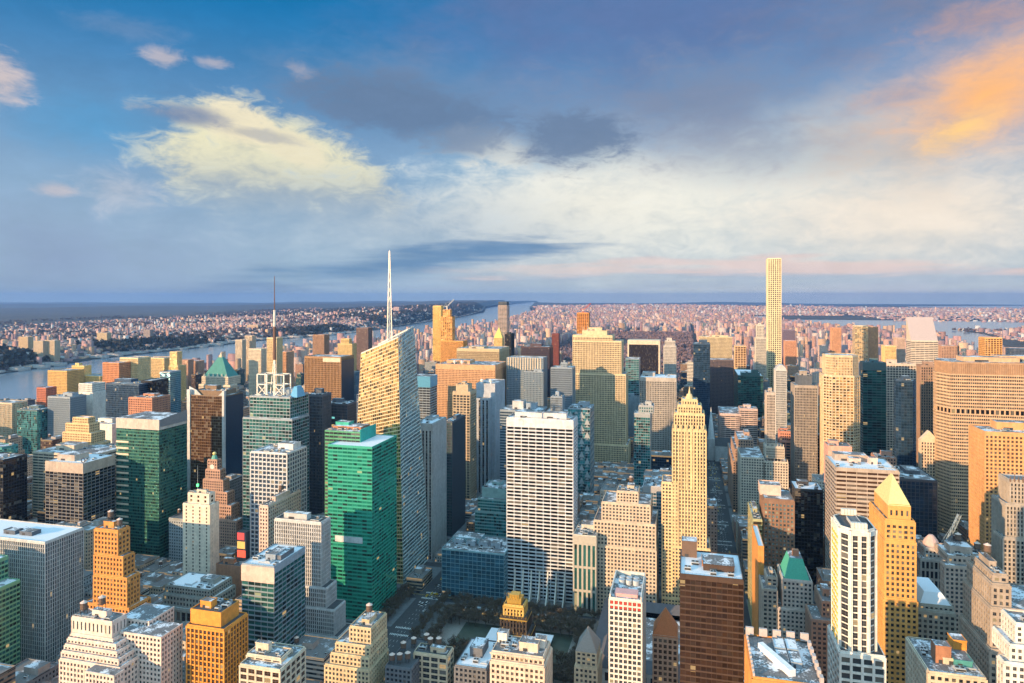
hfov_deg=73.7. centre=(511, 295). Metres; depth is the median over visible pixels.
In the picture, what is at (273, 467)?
office tower
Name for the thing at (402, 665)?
loft building
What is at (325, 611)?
setback building
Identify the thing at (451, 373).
office tower
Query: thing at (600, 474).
office building
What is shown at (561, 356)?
office building
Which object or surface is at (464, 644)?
bare tree
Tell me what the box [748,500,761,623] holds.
terrace block
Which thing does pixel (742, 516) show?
stone building
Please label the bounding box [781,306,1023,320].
northeastern land
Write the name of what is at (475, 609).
bare tree
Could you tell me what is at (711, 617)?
office tower
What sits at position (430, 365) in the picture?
office building
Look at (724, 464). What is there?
office building
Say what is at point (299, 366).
brick building
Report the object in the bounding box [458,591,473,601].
bare tree
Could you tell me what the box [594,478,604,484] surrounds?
brick building
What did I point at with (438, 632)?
bare tree
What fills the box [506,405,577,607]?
office tower
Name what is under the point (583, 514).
office building
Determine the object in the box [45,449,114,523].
office tower
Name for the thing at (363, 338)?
apartment tower
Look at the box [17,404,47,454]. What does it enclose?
apartment tower
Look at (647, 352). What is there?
office tower
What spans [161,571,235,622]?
office building
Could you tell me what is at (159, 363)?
apartment tower
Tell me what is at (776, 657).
crenellated building
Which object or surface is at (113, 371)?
apartment tower
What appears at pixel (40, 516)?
brick building
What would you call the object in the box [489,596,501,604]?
bare tree
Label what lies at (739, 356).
side tower
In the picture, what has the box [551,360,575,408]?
office tower
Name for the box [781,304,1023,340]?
eastern town
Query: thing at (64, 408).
office tower
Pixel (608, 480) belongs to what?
office building
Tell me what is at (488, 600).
bare tree
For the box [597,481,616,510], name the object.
stone building
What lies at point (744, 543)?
brick building
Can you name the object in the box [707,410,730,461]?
church
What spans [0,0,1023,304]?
sky
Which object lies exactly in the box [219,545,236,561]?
brick building
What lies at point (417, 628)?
bare tree
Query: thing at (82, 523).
office building
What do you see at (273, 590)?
office tower
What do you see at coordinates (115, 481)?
brick building
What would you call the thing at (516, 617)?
gothic tower
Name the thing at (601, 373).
office tower
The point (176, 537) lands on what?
office building
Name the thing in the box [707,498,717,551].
office building
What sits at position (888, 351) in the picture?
side tower
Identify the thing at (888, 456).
brick building
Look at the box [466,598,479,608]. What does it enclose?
bare tree
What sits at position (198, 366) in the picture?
apartment tower
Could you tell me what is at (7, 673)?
brick building
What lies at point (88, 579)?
office building
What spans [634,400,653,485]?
office tower
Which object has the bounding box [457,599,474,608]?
bare tree
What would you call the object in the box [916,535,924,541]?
office building
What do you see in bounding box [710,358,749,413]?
office tower
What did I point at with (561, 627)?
bare tree
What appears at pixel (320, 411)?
office tower
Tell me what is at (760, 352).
office tower
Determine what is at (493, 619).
bare tree
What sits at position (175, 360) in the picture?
apartment tower
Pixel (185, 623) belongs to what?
stone building
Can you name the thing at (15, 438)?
brick building
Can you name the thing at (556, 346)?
unfinished tower
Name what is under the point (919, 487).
office block
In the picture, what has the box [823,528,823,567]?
brick building
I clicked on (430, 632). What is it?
bare tree
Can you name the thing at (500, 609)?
bare tree
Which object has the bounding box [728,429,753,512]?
brick building
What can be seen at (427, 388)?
office tower
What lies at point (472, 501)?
brick building
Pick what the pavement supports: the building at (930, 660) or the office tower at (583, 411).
the office tower at (583, 411)
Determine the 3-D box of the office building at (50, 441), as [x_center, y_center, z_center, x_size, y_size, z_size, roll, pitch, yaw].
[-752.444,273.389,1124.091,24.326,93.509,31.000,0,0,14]
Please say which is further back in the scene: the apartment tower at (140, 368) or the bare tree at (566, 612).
the apartment tower at (140, 368)
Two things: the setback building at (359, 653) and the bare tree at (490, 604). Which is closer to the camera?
the setback building at (359, 653)
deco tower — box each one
[203,452,242,547]
[661,386,710,604]
[868,473,917,682]
[991,473,1023,583]
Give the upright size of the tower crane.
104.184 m
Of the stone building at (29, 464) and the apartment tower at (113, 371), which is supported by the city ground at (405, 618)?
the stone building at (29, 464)
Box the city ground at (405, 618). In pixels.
[51,460,815,661]
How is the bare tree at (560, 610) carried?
on the park ground at (563, 642)
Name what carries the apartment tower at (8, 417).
on the pavement
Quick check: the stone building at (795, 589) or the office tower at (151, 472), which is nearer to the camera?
the stone building at (795, 589)
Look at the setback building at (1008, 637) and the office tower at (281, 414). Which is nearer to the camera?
the setback building at (1008, 637)
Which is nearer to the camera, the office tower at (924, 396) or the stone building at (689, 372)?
the office tower at (924, 396)
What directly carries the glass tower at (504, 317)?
on the pavement
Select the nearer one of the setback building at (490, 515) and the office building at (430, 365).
the setback building at (490, 515)
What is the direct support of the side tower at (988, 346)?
on the pavement
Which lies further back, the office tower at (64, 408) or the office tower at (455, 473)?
the office tower at (64, 408)
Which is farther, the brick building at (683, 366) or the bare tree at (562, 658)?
the brick building at (683, 366)
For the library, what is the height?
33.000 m
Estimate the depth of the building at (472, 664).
498.75 m
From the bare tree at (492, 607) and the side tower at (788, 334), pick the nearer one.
the bare tree at (492, 607)
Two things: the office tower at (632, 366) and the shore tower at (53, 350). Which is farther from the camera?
the shore tower at (53, 350)
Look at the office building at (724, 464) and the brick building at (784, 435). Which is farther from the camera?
the office building at (724, 464)
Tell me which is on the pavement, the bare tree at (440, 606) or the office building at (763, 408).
the bare tree at (440, 606)
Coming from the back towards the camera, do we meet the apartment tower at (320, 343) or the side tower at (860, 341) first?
the side tower at (860, 341)
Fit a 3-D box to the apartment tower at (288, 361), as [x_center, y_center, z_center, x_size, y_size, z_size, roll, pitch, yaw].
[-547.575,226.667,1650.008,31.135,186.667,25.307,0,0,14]
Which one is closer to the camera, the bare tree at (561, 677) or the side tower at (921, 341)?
the bare tree at (561, 677)
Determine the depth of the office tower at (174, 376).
1374.42 m
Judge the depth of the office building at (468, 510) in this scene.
988.34 m
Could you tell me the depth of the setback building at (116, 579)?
574.91 m
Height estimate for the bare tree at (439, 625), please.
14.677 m
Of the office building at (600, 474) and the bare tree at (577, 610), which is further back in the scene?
the office building at (600, 474)
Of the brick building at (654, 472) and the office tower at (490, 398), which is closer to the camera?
the brick building at (654, 472)
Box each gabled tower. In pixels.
[574,626,601,682]
[652,607,678,682]
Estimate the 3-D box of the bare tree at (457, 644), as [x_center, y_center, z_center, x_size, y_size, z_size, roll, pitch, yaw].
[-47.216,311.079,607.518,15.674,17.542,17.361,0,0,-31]
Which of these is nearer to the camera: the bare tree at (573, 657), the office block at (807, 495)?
the bare tree at (573, 657)
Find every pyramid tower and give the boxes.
[199,352,240,391]
[494,328,503,345]
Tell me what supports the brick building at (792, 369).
on the city ground at (405, 618)
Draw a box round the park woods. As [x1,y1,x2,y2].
[551,330,693,381]
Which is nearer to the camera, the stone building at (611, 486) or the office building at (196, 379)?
the stone building at (611, 486)
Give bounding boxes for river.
[0,303,1023,399]
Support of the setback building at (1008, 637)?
on the city ground at (405, 618)
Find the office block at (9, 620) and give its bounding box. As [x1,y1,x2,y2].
[0,554,19,664]
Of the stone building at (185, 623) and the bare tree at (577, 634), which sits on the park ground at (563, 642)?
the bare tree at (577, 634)
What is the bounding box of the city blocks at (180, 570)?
[0,362,859,682]
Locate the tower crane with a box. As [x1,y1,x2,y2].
[941,514,960,541]
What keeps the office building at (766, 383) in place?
on the city ground at (405, 618)
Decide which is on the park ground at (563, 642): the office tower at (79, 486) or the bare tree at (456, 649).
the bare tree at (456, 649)
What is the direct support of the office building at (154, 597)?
on the city ground at (405, 618)
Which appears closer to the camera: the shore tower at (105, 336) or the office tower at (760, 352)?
the office tower at (760, 352)
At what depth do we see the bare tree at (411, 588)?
727.81 m
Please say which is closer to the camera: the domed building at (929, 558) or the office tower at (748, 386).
the domed building at (929, 558)
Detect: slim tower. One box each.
[183,470,218,574]
[259,483,300,551]
[752,524,763,634]
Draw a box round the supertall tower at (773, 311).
[766,258,780,389]
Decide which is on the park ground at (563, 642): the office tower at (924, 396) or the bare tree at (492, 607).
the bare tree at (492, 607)
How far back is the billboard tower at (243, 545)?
735.71 m
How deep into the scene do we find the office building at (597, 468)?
1228.85 m
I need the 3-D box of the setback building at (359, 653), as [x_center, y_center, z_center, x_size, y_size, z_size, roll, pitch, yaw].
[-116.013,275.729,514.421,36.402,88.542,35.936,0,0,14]
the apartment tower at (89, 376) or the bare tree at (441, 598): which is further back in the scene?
the apartment tower at (89, 376)
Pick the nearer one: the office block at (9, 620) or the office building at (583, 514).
the office block at (9, 620)
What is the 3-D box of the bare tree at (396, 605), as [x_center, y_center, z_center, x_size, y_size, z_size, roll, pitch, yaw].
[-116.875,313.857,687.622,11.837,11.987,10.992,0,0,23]
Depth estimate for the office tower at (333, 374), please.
1280.18 m
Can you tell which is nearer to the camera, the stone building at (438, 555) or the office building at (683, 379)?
the stone building at (438, 555)
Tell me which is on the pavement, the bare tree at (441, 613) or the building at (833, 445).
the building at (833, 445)
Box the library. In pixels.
[596,597,679,682]
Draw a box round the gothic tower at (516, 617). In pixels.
[497,591,535,639]
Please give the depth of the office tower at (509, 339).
1758.98 m
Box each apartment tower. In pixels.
[0,400,27,437]
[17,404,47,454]
[37,386,56,406]
[48,368,83,393]
[72,363,102,381]
[102,361,130,388]
[120,356,150,380]
[151,356,169,378]
[169,351,185,400]
[182,359,193,391]
[194,360,203,375]
[249,348,266,401]
[267,337,282,390]
[283,351,293,387]
[313,334,328,354]
[338,338,356,370]
[356,327,371,370]
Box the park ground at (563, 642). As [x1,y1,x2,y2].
[435,604,598,682]
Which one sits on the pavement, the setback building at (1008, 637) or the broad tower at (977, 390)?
the broad tower at (977, 390)
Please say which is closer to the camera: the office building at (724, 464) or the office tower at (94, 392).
the office building at (724, 464)
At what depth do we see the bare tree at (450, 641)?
609.49 m
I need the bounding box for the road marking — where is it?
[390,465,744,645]
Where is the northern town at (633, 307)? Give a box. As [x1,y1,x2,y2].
[532,303,843,315]
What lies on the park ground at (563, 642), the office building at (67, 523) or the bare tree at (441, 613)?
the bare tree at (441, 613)
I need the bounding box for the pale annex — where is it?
[918,430,934,477]
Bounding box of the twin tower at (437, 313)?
[433,306,443,362]
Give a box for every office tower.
[0,442,17,452]
[0,452,26,520]
[0,519,83,661]
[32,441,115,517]
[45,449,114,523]
[47,392,85,436]
[79,381,105,419]
[106,378,147,416]
[116,410,186,557]
[141,378,168,393]
[160,370,180,412]
[187,384,242,500]
[241,543,305,651]
[243,276,308,529]
[250,440,306,557]
[304,354,353,400]
[308,388,331,514]
[325,420,396,619]
[332,397,356,424]
[417,374,436,419]
[420,414,446,558]
[436,359,505,418]
[442,531,507,601]
[447,413,465,536]
[453,381,475,498]
[457,345,508,387]
[476,379,504,492]
[500,399,546,480]
[505,332,514,355]
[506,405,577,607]
[507,355,546,405]
[521,343,552,396]
[547,391,567,411]
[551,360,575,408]
[568,401,593,493]
[573,325,630,462]
[608,570,645,682]
[625,357,639,436]
[627,339,660,375]
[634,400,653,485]
[640,371,676,450]
[643,475,661,574]
[663,338,675,373]
[680,535,743,682]
[693,340,709,435]
[698,335,731,357]
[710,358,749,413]
[718,404,757,445]
[734,369,762,417]
[755,323,765,378]
[765,387,774,459]
[774,364,786,442]
[791,370,817,480]
[819,353,859,473]
[860,358,885,455]
[886,359,916,455]
[894,375,915,465]
[916,361,933,466]
[968,419,1023,554]
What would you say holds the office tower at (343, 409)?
on the pavement
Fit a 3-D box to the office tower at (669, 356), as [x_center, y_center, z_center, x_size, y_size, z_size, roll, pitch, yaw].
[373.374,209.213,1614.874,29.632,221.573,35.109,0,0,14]
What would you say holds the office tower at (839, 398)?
on the pavement
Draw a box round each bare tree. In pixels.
[381,601,393,607]
[390,602,399,613]
[393,595,404,608]
[399,583,408,593]
[401,589,409,597]
[405,585,416,590]
[409,628,420,635]
[411,624,421,632]
[418,611,432,625]
[418,617,428,623]
[420,621,426,632]
[425,627,437,635]
[428,604,439,613]
[429,621,442,630]
[431,625,441,636]
[434,601,442,613]
[434,621,445,633]
[436,614,446,629]
[437,595,447,606]
[437,608,450,616]
[441,592,448,602]
[442,637,456,645]
[444,608,453,618]
[448,603,459,619]
[449,634,465,646]
[450,594,459,602]
[451,608,463,624]
[452,645,462,655]
[454,650,458,664]
[455,597,465,608]
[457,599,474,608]
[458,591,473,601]
[458,637,469,648]
[462,609,474,624]
[464,607,478,620]
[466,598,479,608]
[468,609,483,626]
[473,595,485,606]
[480,603,495,622]
[480,612,491,626]
[482,595,490,604]
[485,601,497,610]
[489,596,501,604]
[490,614,499,627]
[494,607,502,615]
[497,599,504,606]
[528,600,539,611]
[532,614,542,626]
[535,604,544,611]
[539,609,554,618]
[540,613,552,623]
[543,601,557,612]
[543,617,557,634]
[549,611,558,619]
[553,648,567,661]
[553,666,560,677]
[554,603,565,614]
[555,617,566,626]
[555,619,566,635]
[556,650,574,661]
[557,660,573,672]
[557,673,569,682]
[562,609,570,614]
[563,666,573,682]
[566,649,575,663]
[570,604,583,615]
[572,626,580,638]
[574,630,582,636]
[578,608,586,615]
[579,621,593,629]
[585,618,596,625]
[586,607,601,617]
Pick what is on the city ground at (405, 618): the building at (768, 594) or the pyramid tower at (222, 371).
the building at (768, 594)
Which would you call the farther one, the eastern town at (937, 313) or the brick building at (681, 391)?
the eastern town at (937, 313)
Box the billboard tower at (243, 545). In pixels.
[237,529,249,561]
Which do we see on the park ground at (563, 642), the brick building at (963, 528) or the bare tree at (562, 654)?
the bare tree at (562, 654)
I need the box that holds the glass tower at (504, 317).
[498,302,509,345]
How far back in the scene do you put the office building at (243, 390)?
1553.35 m
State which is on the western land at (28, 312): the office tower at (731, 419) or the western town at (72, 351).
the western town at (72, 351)
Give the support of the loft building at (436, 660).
on the city ground at (405, 618)
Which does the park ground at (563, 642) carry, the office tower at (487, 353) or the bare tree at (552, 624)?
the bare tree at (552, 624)
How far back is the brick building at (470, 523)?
930.67 m
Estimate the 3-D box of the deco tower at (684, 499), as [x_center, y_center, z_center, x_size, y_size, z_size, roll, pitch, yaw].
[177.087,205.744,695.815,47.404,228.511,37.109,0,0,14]
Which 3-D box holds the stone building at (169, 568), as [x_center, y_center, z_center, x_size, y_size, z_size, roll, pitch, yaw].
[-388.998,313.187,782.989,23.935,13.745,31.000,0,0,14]
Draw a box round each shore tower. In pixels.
[18,336,33,349]
[33,340,46,356]
[45,340,59,361]
[97,332,110,340]
[143,330,152,337]
[247,325,259,327]
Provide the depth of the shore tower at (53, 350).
3274.26 m
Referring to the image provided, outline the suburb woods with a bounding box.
[0,304,1008,369]
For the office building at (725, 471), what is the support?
on the city ground at (405, 618)
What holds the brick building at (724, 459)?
on the city ground at (405, 618)
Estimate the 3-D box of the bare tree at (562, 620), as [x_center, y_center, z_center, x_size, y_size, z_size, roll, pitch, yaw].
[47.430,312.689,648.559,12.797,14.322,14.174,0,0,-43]
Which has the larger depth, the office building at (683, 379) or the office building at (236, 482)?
the office building at (683, 379)
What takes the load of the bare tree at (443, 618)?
on the park ground at (563, 642)
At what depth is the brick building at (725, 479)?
1153.49 m
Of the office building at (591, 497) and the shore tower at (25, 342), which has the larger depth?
the shore tower at (25, 342)
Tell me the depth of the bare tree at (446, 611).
668.92 m
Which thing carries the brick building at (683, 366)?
on the city ground at (405, 618)
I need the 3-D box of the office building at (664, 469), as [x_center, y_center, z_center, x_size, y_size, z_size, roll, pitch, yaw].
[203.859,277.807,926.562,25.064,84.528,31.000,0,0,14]
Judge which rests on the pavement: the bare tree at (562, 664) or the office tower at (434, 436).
the office tower at (434, 436)
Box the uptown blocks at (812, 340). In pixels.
[192,310,1003,385]
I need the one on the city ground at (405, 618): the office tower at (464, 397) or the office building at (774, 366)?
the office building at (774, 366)
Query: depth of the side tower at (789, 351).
2243.22 m
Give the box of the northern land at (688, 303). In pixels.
[530,302,913,315]
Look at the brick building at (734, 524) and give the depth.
897.60 m
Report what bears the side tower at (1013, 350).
on the pavement
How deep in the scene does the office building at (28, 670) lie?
532.48 m
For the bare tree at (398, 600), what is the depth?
696.81 m
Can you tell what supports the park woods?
on the island ground at (694, 337)
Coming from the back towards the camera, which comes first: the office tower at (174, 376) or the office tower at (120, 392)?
the office tower at (174, 376)
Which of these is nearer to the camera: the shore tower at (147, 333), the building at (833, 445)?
the building at (833, 445)
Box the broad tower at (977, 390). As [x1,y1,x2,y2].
[933,354,1023,535]
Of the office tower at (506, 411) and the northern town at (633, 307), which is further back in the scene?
the northern town at (633, 307)
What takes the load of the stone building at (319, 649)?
on the city ground at (405, 618)
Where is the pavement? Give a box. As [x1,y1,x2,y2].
[20,455,814,661]
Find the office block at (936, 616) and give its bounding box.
[917,577,955,640]
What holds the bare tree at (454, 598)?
on the park ground at (563, 642)
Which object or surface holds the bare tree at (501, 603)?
on the park ground at (563, 642)
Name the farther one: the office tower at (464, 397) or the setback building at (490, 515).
the office tower at (464, 397)
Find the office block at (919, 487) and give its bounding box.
[893,465,937,539]
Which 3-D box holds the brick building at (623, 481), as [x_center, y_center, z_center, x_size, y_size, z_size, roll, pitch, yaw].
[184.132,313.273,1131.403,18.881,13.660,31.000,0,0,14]
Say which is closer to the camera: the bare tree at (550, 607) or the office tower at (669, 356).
the bare tree at (550, 607)
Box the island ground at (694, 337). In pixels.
[566,324,744,362]
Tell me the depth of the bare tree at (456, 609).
673.75 m
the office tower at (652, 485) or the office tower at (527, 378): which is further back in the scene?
the office tower at (527, 378)
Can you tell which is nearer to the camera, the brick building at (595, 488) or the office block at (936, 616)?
the office block at (936, 616)
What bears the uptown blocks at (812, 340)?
on the island ground at (694, 337)
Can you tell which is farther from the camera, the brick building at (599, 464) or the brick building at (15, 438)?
the brick building at (599, 464)
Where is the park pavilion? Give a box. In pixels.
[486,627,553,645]
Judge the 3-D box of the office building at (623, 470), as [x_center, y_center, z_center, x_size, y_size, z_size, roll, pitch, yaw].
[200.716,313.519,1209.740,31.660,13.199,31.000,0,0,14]
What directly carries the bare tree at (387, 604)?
on the pavement
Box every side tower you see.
[734,345,745,368]
[782,329,794,363]
[783,340,795,365]
[830,327,840,352]
[852,325,867,361]
[868,326,877,360]
[881,345,895,361]
[893,337,904,361]
[906,317,937,363]
[938,345,958,357]
[978,337,1001,355]
[1003,347,1023,354]
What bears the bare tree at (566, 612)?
on the park ground at (563, 642)
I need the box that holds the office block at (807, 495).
[790,479,822,590]
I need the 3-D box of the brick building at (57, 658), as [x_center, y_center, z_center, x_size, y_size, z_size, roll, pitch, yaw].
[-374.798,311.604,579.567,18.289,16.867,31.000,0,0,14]
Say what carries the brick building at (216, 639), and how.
on the city ground at (405, 618)
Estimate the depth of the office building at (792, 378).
1772.50 m
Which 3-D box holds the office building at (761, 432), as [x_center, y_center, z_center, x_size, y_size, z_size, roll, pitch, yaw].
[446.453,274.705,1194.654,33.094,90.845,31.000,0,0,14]
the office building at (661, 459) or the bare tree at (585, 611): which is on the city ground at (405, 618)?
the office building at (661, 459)
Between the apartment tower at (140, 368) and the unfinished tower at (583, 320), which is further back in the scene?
the unfinished tower at (583, 320)
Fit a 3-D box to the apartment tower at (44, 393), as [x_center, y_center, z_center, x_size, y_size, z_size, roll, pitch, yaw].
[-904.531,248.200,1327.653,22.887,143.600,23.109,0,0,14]
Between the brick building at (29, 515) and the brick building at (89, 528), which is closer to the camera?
the brick building at (89, 528)
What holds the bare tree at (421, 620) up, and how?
on the pavement
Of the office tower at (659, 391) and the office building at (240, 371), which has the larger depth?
the office building at (240, 371)
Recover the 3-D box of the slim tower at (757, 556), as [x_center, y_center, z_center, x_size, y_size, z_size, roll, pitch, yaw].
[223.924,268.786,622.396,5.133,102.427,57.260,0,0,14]
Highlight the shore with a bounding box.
[740,303,1023,305]
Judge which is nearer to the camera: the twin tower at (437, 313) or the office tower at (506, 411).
the office tower at (506, 411)
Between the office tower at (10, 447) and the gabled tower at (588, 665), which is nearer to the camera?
the gabled tower at (588, 665)
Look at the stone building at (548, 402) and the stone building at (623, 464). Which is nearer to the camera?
the stone building at (623, 464)
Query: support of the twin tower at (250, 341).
on the island ground at (694, 337)
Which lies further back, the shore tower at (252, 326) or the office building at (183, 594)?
the shore tower at (252, 326)
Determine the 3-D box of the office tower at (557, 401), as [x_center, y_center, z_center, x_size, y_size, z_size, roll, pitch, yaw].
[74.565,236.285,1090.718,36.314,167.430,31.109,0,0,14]
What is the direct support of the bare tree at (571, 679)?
on the park ground at (563, 642)
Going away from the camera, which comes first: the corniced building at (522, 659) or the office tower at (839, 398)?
the corniced building at (522, 659)
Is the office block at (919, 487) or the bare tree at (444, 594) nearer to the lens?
the bare tree at (444, 594)
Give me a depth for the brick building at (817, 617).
522.31 m
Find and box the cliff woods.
[0,301,482,369]
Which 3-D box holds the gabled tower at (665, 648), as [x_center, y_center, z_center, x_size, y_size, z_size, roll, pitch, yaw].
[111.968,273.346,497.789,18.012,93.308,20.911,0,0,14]
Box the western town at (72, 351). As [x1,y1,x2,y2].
[0,304,482,372]
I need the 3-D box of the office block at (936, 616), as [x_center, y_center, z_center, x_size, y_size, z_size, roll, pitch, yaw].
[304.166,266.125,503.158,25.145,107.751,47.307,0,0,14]
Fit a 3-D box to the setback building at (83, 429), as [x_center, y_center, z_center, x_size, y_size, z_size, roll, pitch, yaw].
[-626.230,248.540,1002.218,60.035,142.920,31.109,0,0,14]
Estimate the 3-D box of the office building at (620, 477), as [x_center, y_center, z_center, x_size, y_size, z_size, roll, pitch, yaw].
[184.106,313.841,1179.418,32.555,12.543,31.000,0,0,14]
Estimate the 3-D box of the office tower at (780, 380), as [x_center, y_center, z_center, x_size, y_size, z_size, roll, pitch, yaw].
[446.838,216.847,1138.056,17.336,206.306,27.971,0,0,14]
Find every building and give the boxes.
[0,434,24,453]
[0,663,15,682]
[15,658,58,682]
[21,398,34,404]
[27,454,32,475]
[27,476,32,483]
[27,510,32,519]
[27,517,36,521]
[37,500,44,522]
[40,434,61,448]
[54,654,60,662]
[56,521,77,525]
[59,595,182,682]
[60,416,110,444]
[73,520,92,526]
[81,517,107,569]
[84,569,92,594]
[86,510,150,612]
[95,417,115,443]
[115,465,115,498]
[128,392,169,414]
[135,553,159,570]
[139,572,180,594]
[140,557,172,571]
[140,584,148,595]
[147,594,162,602]
[154,561,182,573]
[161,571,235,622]
[168,508,182,561]
[181,398,186,411]
[181,621,189,648]
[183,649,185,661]
[186,597,247,682]
[191,372,201,388]
[216,557,242,599]
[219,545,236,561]
[226,473,242,516]
[235,367,244,387]
[235,595,241,611]
[237,386,247,406]
[239,636,305,682]
[243,407,249,416]
[274,507,351,638]
[292,634,337,682]
[295,362,303,385]
[296,372,303,385]
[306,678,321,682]
[324,603,388,682]
[385,636,426,682]
[406,565,431,590]
[413,632,453,682]
[425,359,439,373]
[434,544,444,562]
[454,636,496,682]
[465,498,477,504]
[465,505,476,518]
[466,513,474,530]
[475,479,505,536]
[490,628,552,682]
[547,397,550,409]
[560,351,563,364]
[573,515,597,616]
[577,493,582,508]
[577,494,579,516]
[577,511,595,524]
[580,501,597,512]
[582,492,599,502]
[593,476,658,612]
[594,461,611,466]
[594,465,602,470]
[594,470,609,479]
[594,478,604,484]
[594,485,598,493]
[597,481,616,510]
[602,465,616,472]
[604,477,617,483]
[608,473,628,480]
[611,461,629,468]
[616,468,633,473]
[617,479,628,484]
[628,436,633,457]
[644,469,669,478]
[651,450,671,469]
[660,468,671,471]
[678,388,683,395]
[680,361,686,376]
[680,370,686,388]
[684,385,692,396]
[687,360,692,384]
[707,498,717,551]
[720,457,727,466]
[721,462,727,471]
[722,467,727,476]
[723,475,727,485]
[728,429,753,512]
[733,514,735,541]
[736,515,747,553]
[737,442,788,514]
[738,518,747,563]
[740,528,747,573]
[743,559,747,593]
[744,626,823,682]
[756,426,764,445]
[758,438,764,454]
[759,566,777,635]
[762,400,764,415]
[762,416,764,427]
[763,378,769,401]
[773,365,776,390]
[777,548,812,638]
[778,427,790,487]
[785,364,798,378]
[787,379,790,390]
[787,389,790,403]
[787,410,789,421]
[789,374,794,381]
[805,583,830,682]
[812,473,823,527]
[816,567,830,585]
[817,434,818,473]
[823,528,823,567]
[824,439,851,567]
[871,450,896,464]
[905,632,987,682]
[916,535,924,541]
[917,534,944,589]
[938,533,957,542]
[953,520,968,543]
[959,543,1023,682]
[991,608,1023,682]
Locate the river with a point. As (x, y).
(20, 384)
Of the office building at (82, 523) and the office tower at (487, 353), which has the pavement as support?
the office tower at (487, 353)
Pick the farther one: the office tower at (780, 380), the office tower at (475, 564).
the office tower at (780, 380)
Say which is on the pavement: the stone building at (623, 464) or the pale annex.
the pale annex
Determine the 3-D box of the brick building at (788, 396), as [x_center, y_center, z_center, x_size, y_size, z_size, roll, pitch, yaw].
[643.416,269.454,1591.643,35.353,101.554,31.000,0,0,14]
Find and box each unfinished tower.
[441,310,467,361]
[552,333,559,365]
[577,312,589,333]
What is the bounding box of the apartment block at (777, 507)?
[758,480,794,573]
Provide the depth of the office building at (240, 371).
2232.83 m
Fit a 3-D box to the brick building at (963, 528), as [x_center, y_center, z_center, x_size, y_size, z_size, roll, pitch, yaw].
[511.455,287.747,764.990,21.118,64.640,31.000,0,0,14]
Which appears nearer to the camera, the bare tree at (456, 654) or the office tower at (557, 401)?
the bare tree at (456, 654)
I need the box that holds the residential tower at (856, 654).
[827,508,885,682]
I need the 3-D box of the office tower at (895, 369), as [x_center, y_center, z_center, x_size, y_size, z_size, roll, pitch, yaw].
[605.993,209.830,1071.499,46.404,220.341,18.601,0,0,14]
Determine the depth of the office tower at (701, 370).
1368.09 m
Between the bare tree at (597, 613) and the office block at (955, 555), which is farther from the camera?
the bare tree at (597, 613)
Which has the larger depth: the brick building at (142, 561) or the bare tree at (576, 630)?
the brick building at (142, 561)
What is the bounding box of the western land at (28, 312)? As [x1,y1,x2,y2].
[0,300,536,373]
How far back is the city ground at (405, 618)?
739.73 m
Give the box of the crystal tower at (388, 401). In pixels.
[357,250,428,583]
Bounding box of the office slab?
[825,450,899,567]
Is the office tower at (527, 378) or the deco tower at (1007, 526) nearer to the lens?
the deco tower at (1007, 526)
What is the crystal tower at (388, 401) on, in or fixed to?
on the pavement
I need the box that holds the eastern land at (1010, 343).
[967,331,1023,346]
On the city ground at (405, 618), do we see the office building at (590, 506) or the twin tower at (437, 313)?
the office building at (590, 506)
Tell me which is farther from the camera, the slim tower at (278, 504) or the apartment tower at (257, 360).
the apartment tower at (257, 360)
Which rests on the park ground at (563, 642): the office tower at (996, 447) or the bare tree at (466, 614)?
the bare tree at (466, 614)
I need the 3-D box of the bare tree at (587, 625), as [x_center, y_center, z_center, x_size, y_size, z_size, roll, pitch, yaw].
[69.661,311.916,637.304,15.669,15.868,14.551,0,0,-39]
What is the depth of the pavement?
712.84 m
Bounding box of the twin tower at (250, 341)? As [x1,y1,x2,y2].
[245,335,255,380]
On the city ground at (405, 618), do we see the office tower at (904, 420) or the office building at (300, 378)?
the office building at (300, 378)
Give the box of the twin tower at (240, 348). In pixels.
[235,339,245,380]
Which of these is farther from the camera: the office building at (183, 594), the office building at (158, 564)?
the office building at (158, 564)
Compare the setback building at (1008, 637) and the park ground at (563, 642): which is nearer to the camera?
the setback building at (1008, 637)
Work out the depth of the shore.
33232.14 m
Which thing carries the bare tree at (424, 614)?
on the pavement
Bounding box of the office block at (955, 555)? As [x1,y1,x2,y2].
[934,532,981,633]
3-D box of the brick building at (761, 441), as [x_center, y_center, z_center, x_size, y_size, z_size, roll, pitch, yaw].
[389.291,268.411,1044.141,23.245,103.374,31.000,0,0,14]
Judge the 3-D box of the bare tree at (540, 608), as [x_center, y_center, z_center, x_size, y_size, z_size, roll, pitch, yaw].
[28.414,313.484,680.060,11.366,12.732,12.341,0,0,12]
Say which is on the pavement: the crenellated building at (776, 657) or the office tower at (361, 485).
the office tower at (361, 485)
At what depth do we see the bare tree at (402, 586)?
729.44 m
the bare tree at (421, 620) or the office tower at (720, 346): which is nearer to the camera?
the bare tree at (421, 620)

